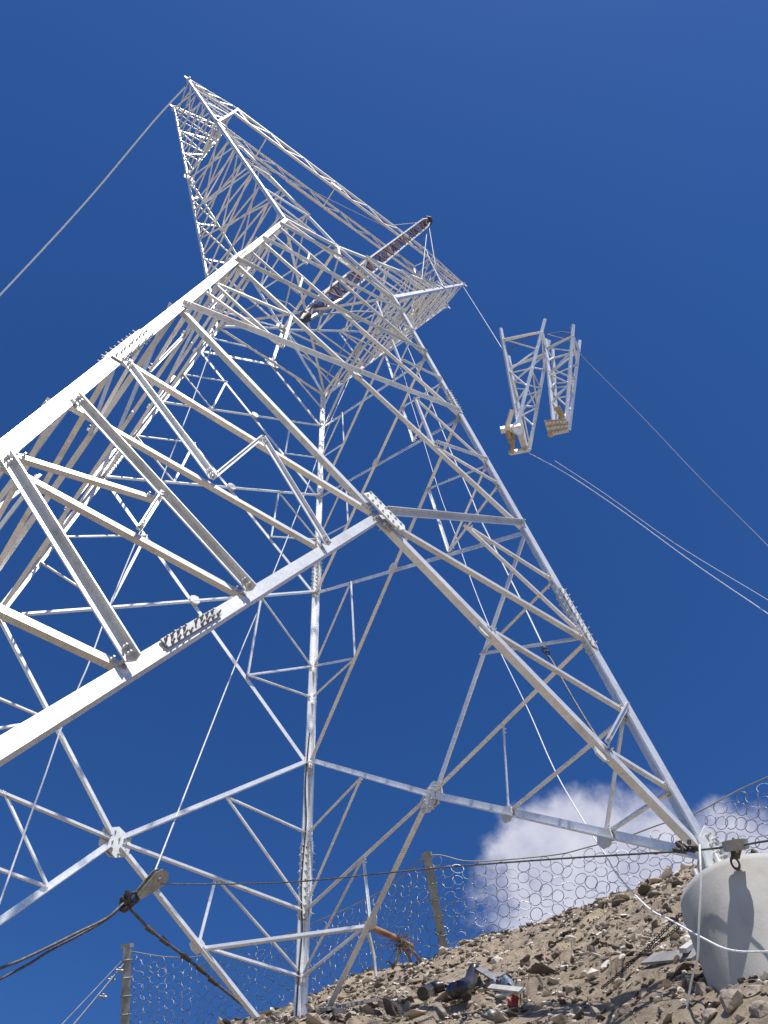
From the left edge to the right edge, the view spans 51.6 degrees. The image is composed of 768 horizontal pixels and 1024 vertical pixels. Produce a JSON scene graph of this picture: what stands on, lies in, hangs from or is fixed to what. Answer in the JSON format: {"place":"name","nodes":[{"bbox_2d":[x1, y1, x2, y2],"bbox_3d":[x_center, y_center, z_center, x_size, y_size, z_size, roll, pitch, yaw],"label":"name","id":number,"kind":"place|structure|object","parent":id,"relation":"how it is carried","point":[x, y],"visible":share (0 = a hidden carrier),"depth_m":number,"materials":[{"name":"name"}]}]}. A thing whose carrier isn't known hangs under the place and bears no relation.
{"place":"outdoors","nodes":[
{"label":"outdoors","id":0,"kind":"place"},
{"bbox_2d":[0,0,767,1023],"label":"sky","id":1,"kind":"structure","parent":0,"point":[599,167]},
{"bbox_2d":[235,853,767,1023],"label":"ground","id":2,"kind":"structure","parent":0,"point":[681,1013],"depth_m":9.11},
{"bbox_2d":[307,1007,345,1016],"bbox_3d":[-0.977,7.554,12.027,0.145,2.846,5.135,7,-61,-6],"label":"wooden board","id":3,"kind":"object","parent":2,"relation":"on","point":[335,1011],"visible":0.29,"depth_m":9.62,"materials":[{"name":"grey wood"}]},
{"bbox_2d":[320,998,378,1012],"bbox_3d":[-0.429,6.968,11.255,0.103,1.836,3.191,-12,-61,4],"label":"wooden board","id":4,"kind":"object","parent":2,"relation":"on","point":[329,1008],"visible":0.93,"depth_m":10.81,"materials":[{"name":"grey wood"}]},
{"bbox_2d":[0,76,730,1018],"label":"lattice tower","id":5,"kind":"structure","parent":2,"relation":"on","point":[42,422],"depth_m":10.63,"materials":[{"name":"metal"}]},
{"bbox_2d":[0,87,185,295],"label":"haul rope","id":6,"kind":"object","parent":5,"relation":"attached to","point":[78,210],"visible":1,"depth_m":37.96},
{"bbox_2d":[0,348,210,902],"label":"tag line","id":7,"kind":"object","parent":5,"relation":"hanging from","point":[11,869],"visible":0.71,"depth_m":11.41,"materials":[{"name":"fabric"}]},
{"bbox_2d":[129,908,243,1007],"bbox_3d":[-2.415,6.320,10.567,2.653,1.098,0.624,31,-66,-18],"label":"wire sling","id":8,"kind":"object","parent":5,"relation":"attached to","point":[162,939],"visible":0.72,"depth_m":10.82,"materials":[{"name":"metal"}]},
{"bbox_2d":[180,952,191,962],"bbox_3d":[-2.703,6.082,10.848,0.163,0.115,0.081,31,-66,-18],"label":"cable clamp","id":9,"kind":"object","parent":8,"relation":"attached to","point":[186,957],"visible":1,"depth_m":10.82,"materials":[{"name":"metal"}]},
{"bbox_2d":[195,964,206,974],"bbox_3d":[-2.492,6.228,10.816,0.162,0.116,0.083,31,-66,-18],"label":"cable clamp","id":10,"kind":"object","parent":8,"relation":"attached to","point":[200,969],"visible":1,"depth_m":10.79,"materials":[{"name":"metal"}]},
{"bbox_2d":[207,975,218,986],"bbox_3d":[-2.315,6.356,10.774,0.158,0.116,0.080,23,-64,-15],"label":"cable clamp","id":11,"kind":"object","parent":8,"relation":"attached to","point":[212,980],"visible":1,"depth_m":10.75,"materials":[{"name":"metal"}]},
{"bbox_2d":[155,378,349,868],"bbox_3d":[-2.182,0.263,19.528,2.614,19.558,0.366,0,-60,-2],"label":"hoist rope","id":12,"kind":"object","parent":5,"relation":"hanging from","point":[231,674],"visible":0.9,"depth_m":14.20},
{"bbox_2d":[119,868,168,911],"bbox_3d":[-3.206,5.061,10.679,0.540,0.633,0.248,10,-61,-8],"label":"pulley block","id":13,"kind":"object","parent":12,"relation":"hanging from","point":[153,880],"depth_m":10.73,"materials":[{"name":"paint"}]},
{"bbox_2d":[0,906,122,980],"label":"wire sling","id":14,"kind":"object","parent":13,"relation":"hanging from","point":[43,954],"visible":1,"depth_m":9.56,"materials":[{"name":"metal"}]},
{"bbox_2d":[0,902,124,969],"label":"wire sling","id":15,"kind":"object","parent":13,"relation":"hanging from","point":[61,940],"visible":1,"depth_m":9.65,"materials":[{"name":"metal"}]},
{"bbox_2d":[119,890,139,912],"bbox_3d":[-3.374,5.145,10.520,0.258,0.246,0.181,2,-60,-4],"label":"shackle","id":16,"kind":"object","parent":13,"relation":"hanging from","point":[127,895],"visible":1,"depth_m":10.51,"materials":[{"name":"metal"}]},
{"bbox_2d":[161,840,767,884],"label":"winch cable","id":17,"kind":"object","parent":13,"relation":"attached to","point":[712,848],"visible":0.95,"depth_m":8.55,"materials":[{"name":"metal"}]},
{"bbox_2d":[721,838,748,870],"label":"cable block","id":18,"kind":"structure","parent":17,"relation":"attached to","point":[734,847],"depth_m":6.23,"materials":[{"name":"paint"}]},
{"bbox_2d":[217,298,299,329],"bbox_3d":[-3.890,-6.125,24.424,2.943,0.985,0.590,-10,-60,3],"label":"guy wire","id":19,"kind":"object","parent":5,"relation":"attached to","point":[257,304],"visible":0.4,"depth_m":24.48,"materials":[{"name":"grey metal"}]},
{"bbox_2d":[295,733,309,1016],"bbox_3d":[-1.284,5.468,12.733,0.053,4.802,0.455,-8,-60,3],"label":"earth cable","id":20,"kind":"object","parent":5,"relation":"attached to","point":[301,880],"visible":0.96,"depth_m":12.39,"materials":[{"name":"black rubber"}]},
{"bbox_2d":[295,216,432,324],"bbox_3d":[0.134,-11.622,35.824,6.624,27.329,0.807,13,-62,-10],"label":"gin pole","id":21,"kind":"object","parent":5,"relation":"hanging from","point":[305,316],"visible":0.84,"depth_m":31.57,"materials":[{"name":"red-brown oxide paint"},{"name":"steel"}]},
{"bbox_2d":[243,157,413,225],"bbox_3d":[-1.550,-14.720,38.255,9.866,18.348,1.401,31,-66,-18],"label":"guy wire","id":22,"kind":"object","parent":21,"relation":"attached to","point":[319,194],"visible":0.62,"depth_m":35.22,"materials":[{"name":"grey metal"}]},
{"bbox_2d":[316,312,354,378],"bbox_3d":[-1.518,-5.386,25.789,1.443,2.460,2.888,-9,-60,3],"label":"guy wire","id":23,"kind":"object","parent":21,"relation":"attached to","point":[345,341],"visible":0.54,"depth_m":26.79,"materials":[{"name":"grey metal"}]},
{"bbox_2d":[318,311,395,315],"bbox_3d":[-0.981,-6.512,26.072,3.135,4.036,0.136,16,-62,-11],"label":"guy wire","id":24,"kind":"object","parent":21,"relation":"attached to","point":[354,311],"visible":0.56,"depth_m":26.17,"materials":[{"name":"grey metal"}]},
{"bbox_2d":[412,227,435,325],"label":"guy wire","id":25,"kind":"object","parent":21,"relation":"attached to","point":[434,261],"visible":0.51,"depth_m":43.81,"materials":[{"name":"grey metal"}]},
{"bbox_2d":[421,228,427,277],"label":"guy wire","id":26,"kind":"object","parent":21,"relation":"attached to","point":[424,254],"visible":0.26,"depth_m":41.47,"materials":[{"name":"white metal"}]},
{"bbox_2d":[399,326,541,641],"bbox_3d":[1.587,-2.185,21.066,1.457,18.862,0.565,-13,-61,5],"label":"hand line","id":27,"kind":"object","parent":5,"relation":"hanging from","point":[478,514],"visible":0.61,"depth_m":16.80,"materials":[{"name":"fabric"}]},
{"bbox_2d":[541,646,549,659],"bbox_3d":[2.548,2.189,12.547,0.117,0.340,0.087,6,-61,-6],"label":"rope hook","id":28,"kind":"object","parent":27,"relation":"hanging from","point":[546,651],"visible":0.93,"depth_m":12.54,"materials":[{"name":"metal"}]},
{"bbox_2d":[547,655,596,735],"bbox_3d":[2.699,2.605,11.341,0.097,2.284,0.538,13,-62,-9],"label":"hand line","id":29,"kind":"object","parent":28,"relation":"hanging from","point":[575,702],"visible":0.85,"depth_m":11.28,"materials":[{"name":"fabric"}]},
{"bbox_2d":[463,287,502,350],"bbox_3d":[4.502,-9.473,37.479,0.128,18.931,2.523,-19,-61,9],"label":"hoist line","id":30,"kind":"object","parent":5,"relation":"hanging from","point":[485,321],"visible":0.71,"depth_m":35.55,"materials":[{"name":"grey metal"}]},
{"bbox_2d":[507,328,544,351],"bbox_3d":[5.093,-6.232,28.877,1.699,0.238,0.092,-32,-64,15],"label":"lifting sling","id":31,"kind":"object","parent":30,"relation":"hanging from","point":[520,341],"visible":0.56,"depth_m":28.93,"materials":[{"name":"metal"}]},
{"bbox_2d":[499,318,550,454],"bbox_3d":[4.849,-4.686,27.562,2.176,5.979,3.629,31,-66,-18],"label":"arm section","id":32,"kind":"object","parent":31,"relation":"hanging from","point":[517,428],"visible":0.95,"depth_m":27.32,"materials":[{"name":"metal"}]},
{"bbox_2d":[529,453,767,613],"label":"hoist line","id":33,"kind":"object","parent":32,"relation":"hanging from","point":[654,534],"visible":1,"depth_m":23.03,"materials":[{"name":"metal"}]},
{"bbox_2d":[389,363,767,952],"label":"hand line","id":34,"kind":"object","parent":5,"relation":"hanging from","point":[688,930],"visible":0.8,"depth_m":8.02,"materials":[{"name":"fabric"}]},
{"bbox_2d":[672,839,697,853],"bbox_3d":[2.443,2.728,6.457,0.200,0.132,0.067,-19,-61,9],"label":"rope lashing","id":35,"kind":"object","parent":5,"relation":"attached to","point":[684,848],"visible":1,"depth_m":6.44,"materials":[{"name":"metal"}]},
{"bbox_2d":[686,844,701,1007],"bbox_3d":[2.309,3.185,6.006,0.142,1.009,0.820,17,-62,-11],"label":"hand line","id":36,"kind":"object","parent":35,"relation":"hanging from","point":[698,942],"visible":0.94,"depth_m":5.89,"materials":[{"name":"fabric"}]},
{"bbox_2d":[62,776,767,1023],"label":"ring net fence","id":37,"kind":"object","parent":2,"relation":"on","point":[441,934],"visible":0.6,"depth_m":17.89,"materials":[{"name":"metal"}]},
{"bbox_2d":[417,980,444,999],"bbox_3d":[0.630,7.173,11.884,0.363,1.501,2.480,-11,-60,4],"label":"plastic pipe","id":38,"kind":"object","parent":2,"relation":"on","point":[433,988],"visible":0.83,"depth_m":12.07,"materials":[{"name":"grey plastic"}]},
{"bbox_2d":[438,1007,446,1016],"bbox_3d":[0.661,5.734,9.119,0.125,0.115,0.096,31,-66,-18],"label":"rock","id":39,"kind":"object","parent":2,"relation":"on","point":[442,1012],"visible":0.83,"depth_m":9.09,"materials":[{"name":"beige stone"}]},
{"bbox_2d":[461,993,468,1000],"bbox_3d":[0.943,6.308,10.402,0.268,1.007,1.629,-5,-60,1],"label":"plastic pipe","id":40,"kind":"object","parent":2,"relation":"on","point":[466,997],"visible":0.1,"depth_m":9.60,"materials":[{"name":"black plastic"}]},
{"bbox_2d":[466,1000,472,1007],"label":"rock","id":41,"kind":"object","parent":2,"relation":"on","point":[469,1003],"visible":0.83,"depth_m":9.53,"materials":[{"name":"beige stone"}]},
{"bbox_2d":[476,966,498,980],"bbox_3d":[1.490,6.759,11.664,0.104,1.788,2.769,-4,-60,0],"label":"wooden board","id":42,"kind":"object","parent":2,"relation":"on","point":[488,974],"visible":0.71,"depth_m":11.29,"materials":[{"name":"grey wood"}]},
{"bbox_2d":[487,1013,493,1018],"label":"rock","id":43,"kind":"object","parent":2,"relation":"on","point":[490,1016],"visible":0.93,"depth_m":8.34,"materials":[{"name":"grey stone"}]},
{"bbox_2d":[216,849,767,1023],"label":"rubble","id":44,"kind":"object","parent":2,"relation":"on","point":[623,947],"visible":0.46,"depth_m":10.53,"materials":[{"name":"brown stone"}]},
{"bbox_2d":[362,921,421,977],"bbox_3d":[0.176,8.201,14.733,1.405,1.069,0.625,18,-62,-12],"label":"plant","id":45,"kind":"object","parent":44,"relation":"on","point":[405,945],"visible":1,"depth_m":14.87,"materials":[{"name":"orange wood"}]},
{"bbox_2d":[446,963,478,999],"bbox_3d":[1.145,6.625,11.292,0.348,2.290,3.463,-10,-60,4],"label":"corrugated pipe","id":46,"kind":"object","parent":44,"relation":"on","point":[462,987],"visible":0.98,"depth_m":9.70,"materials":[{"name":"black plastic"}]},
{"bbox_2d":[484,972,506,983],"bbox_3d":[1.601,6.694,11.430,0.418,0.312,0.100,31,-66,-18],"label":"wooden board","id":47,"kind":"object","parent":2,"relation":"on","point":[499,974],"visible":0.71,"depth_m":11.46,"materials":[{"name":"beige wood"}]},
{"bbox_2d":[493,975,513,985],"bbox_3d":[1.506,5.934,9.994,0.242,0.236,0.205,6,-61,-6],"label":"blue plastic","id":48,"kind":"object","parent":2,"relation":"on","point":[507,980],"visible":0.62,"depth_m":9.97,"materials":[{"name":"blue plastic"}]},
{"bbox_2d":[487,984,524,993],"bbox_3d":[1.414,5.580,9.308,0.072,0.777,1.243,6,-61,-5],"label":"plank offcut","id":49,"kind":"object","parent":2,"relation":"on","point":[507,988],"visible":1,"depth_m":9.20,"materials":[{"name":"white wood"}]},
{"bbox_2d":[495,987,526,997],"bbox_3d":[1.444,5.493,9.081,0.044,0.435,0.858,11,-61,-8],"label":"plank offcut","id":50,"kind":"object","parent":2,"relation":"on","point":[501,994],"visible":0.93,"depth_m":9.19,"materials":[{"name":"white wood"}]},
{"bbox_2d":[507,994,519,1007],"bbox_3d":[1.452,5.475,8.874,0.151,0.139,0.140,-39,-66,18],"label":"red cloth","id":51,"kind":"object","parent":2,"relation":"on","point":[513,1002],"visible":0.94,"depth_m":8.87,"materials":[{"name":"red fabric"}]},
{"bbox_2d":[534,1004,544,1010],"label":"rock","id":52,"kind":"object","parent":2,"relation":"on","point":[539,1007],"visible":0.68,"depth_m":7.96,"materials":[{"name":"brown stone"}]},
{"bbox_2d":[565,984,573,992],"bbox_3d":[1.966,5.055,8.410,0.112,0.096,0.107,-3,-60,0],"label":"rock","id":53,"kind":"object","parent":2,"relation":"on","point":[569,988],"visible":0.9,"depth_m":8.38,"materials":[{"name":"beige stone"}]},
{"bbox_2d":[588,946,596,952],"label":"rock","id":54,"kind":"object","parent":2,"relation":"on","point":[593,949],"visible":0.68,"depth_m":9.14,"materials":[{"name":"beige stone"}]},
{"bbox_2d":[589,1005,599,1014],"bbox_3d":[1.961,4.646,7.370,0.103,0.109,0.112,-3,-60,0],"label":"rock","id":55,"kind":"object","parent":2,"relation":"on","point":[594,1010],"visible":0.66,"depth_m":7.35,"materials":[{"name":"beige stone"}]},
{"bbox_2d":[600,960,609,970],"bbox_3d":[2.389,4.880,8.547,0.172,0.146,0.083,31,-66,-18],"label":"pale slab","id":56,"kind":"object","parent":2,"relation":"on","point":[604,965],"depth_m":8.51,"materials":[{"name":"stone"}]},
{"bbox_2d":[612,894,619,899],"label":"rock","id":57,"kind":"object","parent":2,"relation":"on","point":[615,896],"visible":0.56,"depth_m":14.81,"materials":[{"name":"beige stone"}]},
{"bbox_2d":[617,1003,630,1014],"bbox_3d":[1.940,4.037,6.442,0.118,0.116,0.109,-3,-60,0],"label":"rock","id":58,"kind":"object","parent":2,"relation":"on","point":[622,1009],"visible":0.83,"depth_m":6.41,"materials":[{"name":"beige stone"}]},
{"bbox_2d":[638,987,647,998],"bbox_3d":[2.149,4.003,6.584,0.091,0.114,0.063,31,-66,-18],"label":"rock","id":59,"kind":"object","parent":2,"relation":"on","point":[643,993],"visible":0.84,"depth_m":6.57,"materials":[{"name":"beige stone"}]},
{"bbox_2d":[656,1006,664,1013],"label":"rock","id":60,"kind":"object","parent":2,"relation":"on","point":[660,1009],"visible":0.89,"depth_m":6.10,"materials":[{"name":"beige stone"}]},
{"bbox_2d":[640,948,696,964],"bbox_3d":[2.696,4.154,7.428,0.178,0.462,0.742,18,-63,-12],"label":"metal sheet","id":61,"kind":"object","parent":2,"relation":"on","point":[661,957],"visible":0.71,"depth_m":7.46,"materials":[{"name":"grey metal"}]},
{"bbox_2d":[666,971,673,977],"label":"rock","id":62,"kind":"object","parent":2,"relation":"on","point":[669,974],"visible":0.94,"depth_m":6.95,"materials":[{"name":"stone"}]},
{"bbox_2d":[679,940,693,952],"bbox_3d":[2.820,4.016,7.351,0.080,0.271,0.363,-41,-67,19],"label":"plank offcut","id":63,"kind":"object","parent":2,"relation":"on","point":[687,947],"visible":0.79,"depth_m":7.25,"materials":[{"name":"white wood"}]},
{"bbox_2d":[695,982,705,993],"bbox_3d":[2.428,3.631,6.038,0.095,0.092,0.097,7,-61,-6],"label":"rock","id":64,"kind":"object","parent":2,"relation":"on","point":[700,987],"visible":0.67,"depth_m":6.03,"materials":[{"name":"beige stone"}]},
{"bbox_2d":[701,1008,717,1022],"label":"rock","id":65,"kind":"object","parent":2,"relation":"on","point":[708,1015],"visible":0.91,"depth_m":5.37,"materials":[{"name":"beige stone"}]},
{"bbox_2d":[680,853,767,993],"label":"concrete pier","id":66,"kind":"structure","parent":2,"relation":"on","point":[734,909],"depth_m":6.13,"materials":[{"name":"grey concrete"}]},
{"bbox_2d":[601,912,681,989],"bbox_3d":[2.302,3.971,7.161,0.032,0.127,1.378,17,-62,-12],"label":"chain","id":67,"kind":"object","parent":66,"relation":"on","point":[628,965],"visible":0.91,"depth_m":7.08,"materials":[{"name":"metal"}]},
{"bbox_2d":[625,924,681,964],"bbox_3d":[2.353,3.796,6.967,0.029,0.168,0.872,17,-62,-12],"label":"chain","id":68,"kind":"object","parent":66,"relation":"attached to","point":[653,946],"visible":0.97,"depth_m":6.93,"materials":[{"name":"metal"}]},
{"bbox_2d":[719,989,742,1013],"bbox_3d":[2.323,3.279,5.323,0.154,0.163,0.176,31,-66,-18],"label":"rock","id":69,"kind":"object","parent":2,"relation":"on","point":[731,1000],"visible":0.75,"depth_m":5.29,"materials":[{"name":"beige stone"}]},
{"bbox_2d":[742,984,763,997],"bbox_3d":[2.490,3.233,5.352,0.154,0.096,0.086,-27,-63,13],"label":"rock","id":70,"kind":"object","parent":2,"relation":"on","point":[754,990],"visible":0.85,"depth_m":5.34,"materials":[{"name":"beige stone"}]},
{"bbox_2d":[748,1000,767,1018],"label":"rock","id":71,"kind":"object","parent":2,"relation":"on","point":[758,1008],"visible":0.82,"depth_m":5.02,"materials":[{"name":"beige stone"}]},
{"bbox_2d":[544,324,581,436],"bbox_3d":[6.215,-4.639,27.516,1.327,5.715,2.956,31,-66,-18],"label":"arm section","id":72,"kind":"object","parent":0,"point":[555,425],"visible":1,"depth_m":27.29,"materials":[{"name":"metal"}]},
{"bbox_2d":[547,334,767,545],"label":"hoist line","id":73,"kind":"object","parent":72,"relation":"attached to","point":[664,440],"visible":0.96,"depth_m":25.97,"materials":[{"name":"grey metal"}]},
{"bbox_2d":[555,461,767,599],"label":"hoist line","id":74,"kind":"object","parent":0,"point":[666,537],"visible":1,"depth_m":24.26,"materials":[{"name":"grey metal"}]}
]}

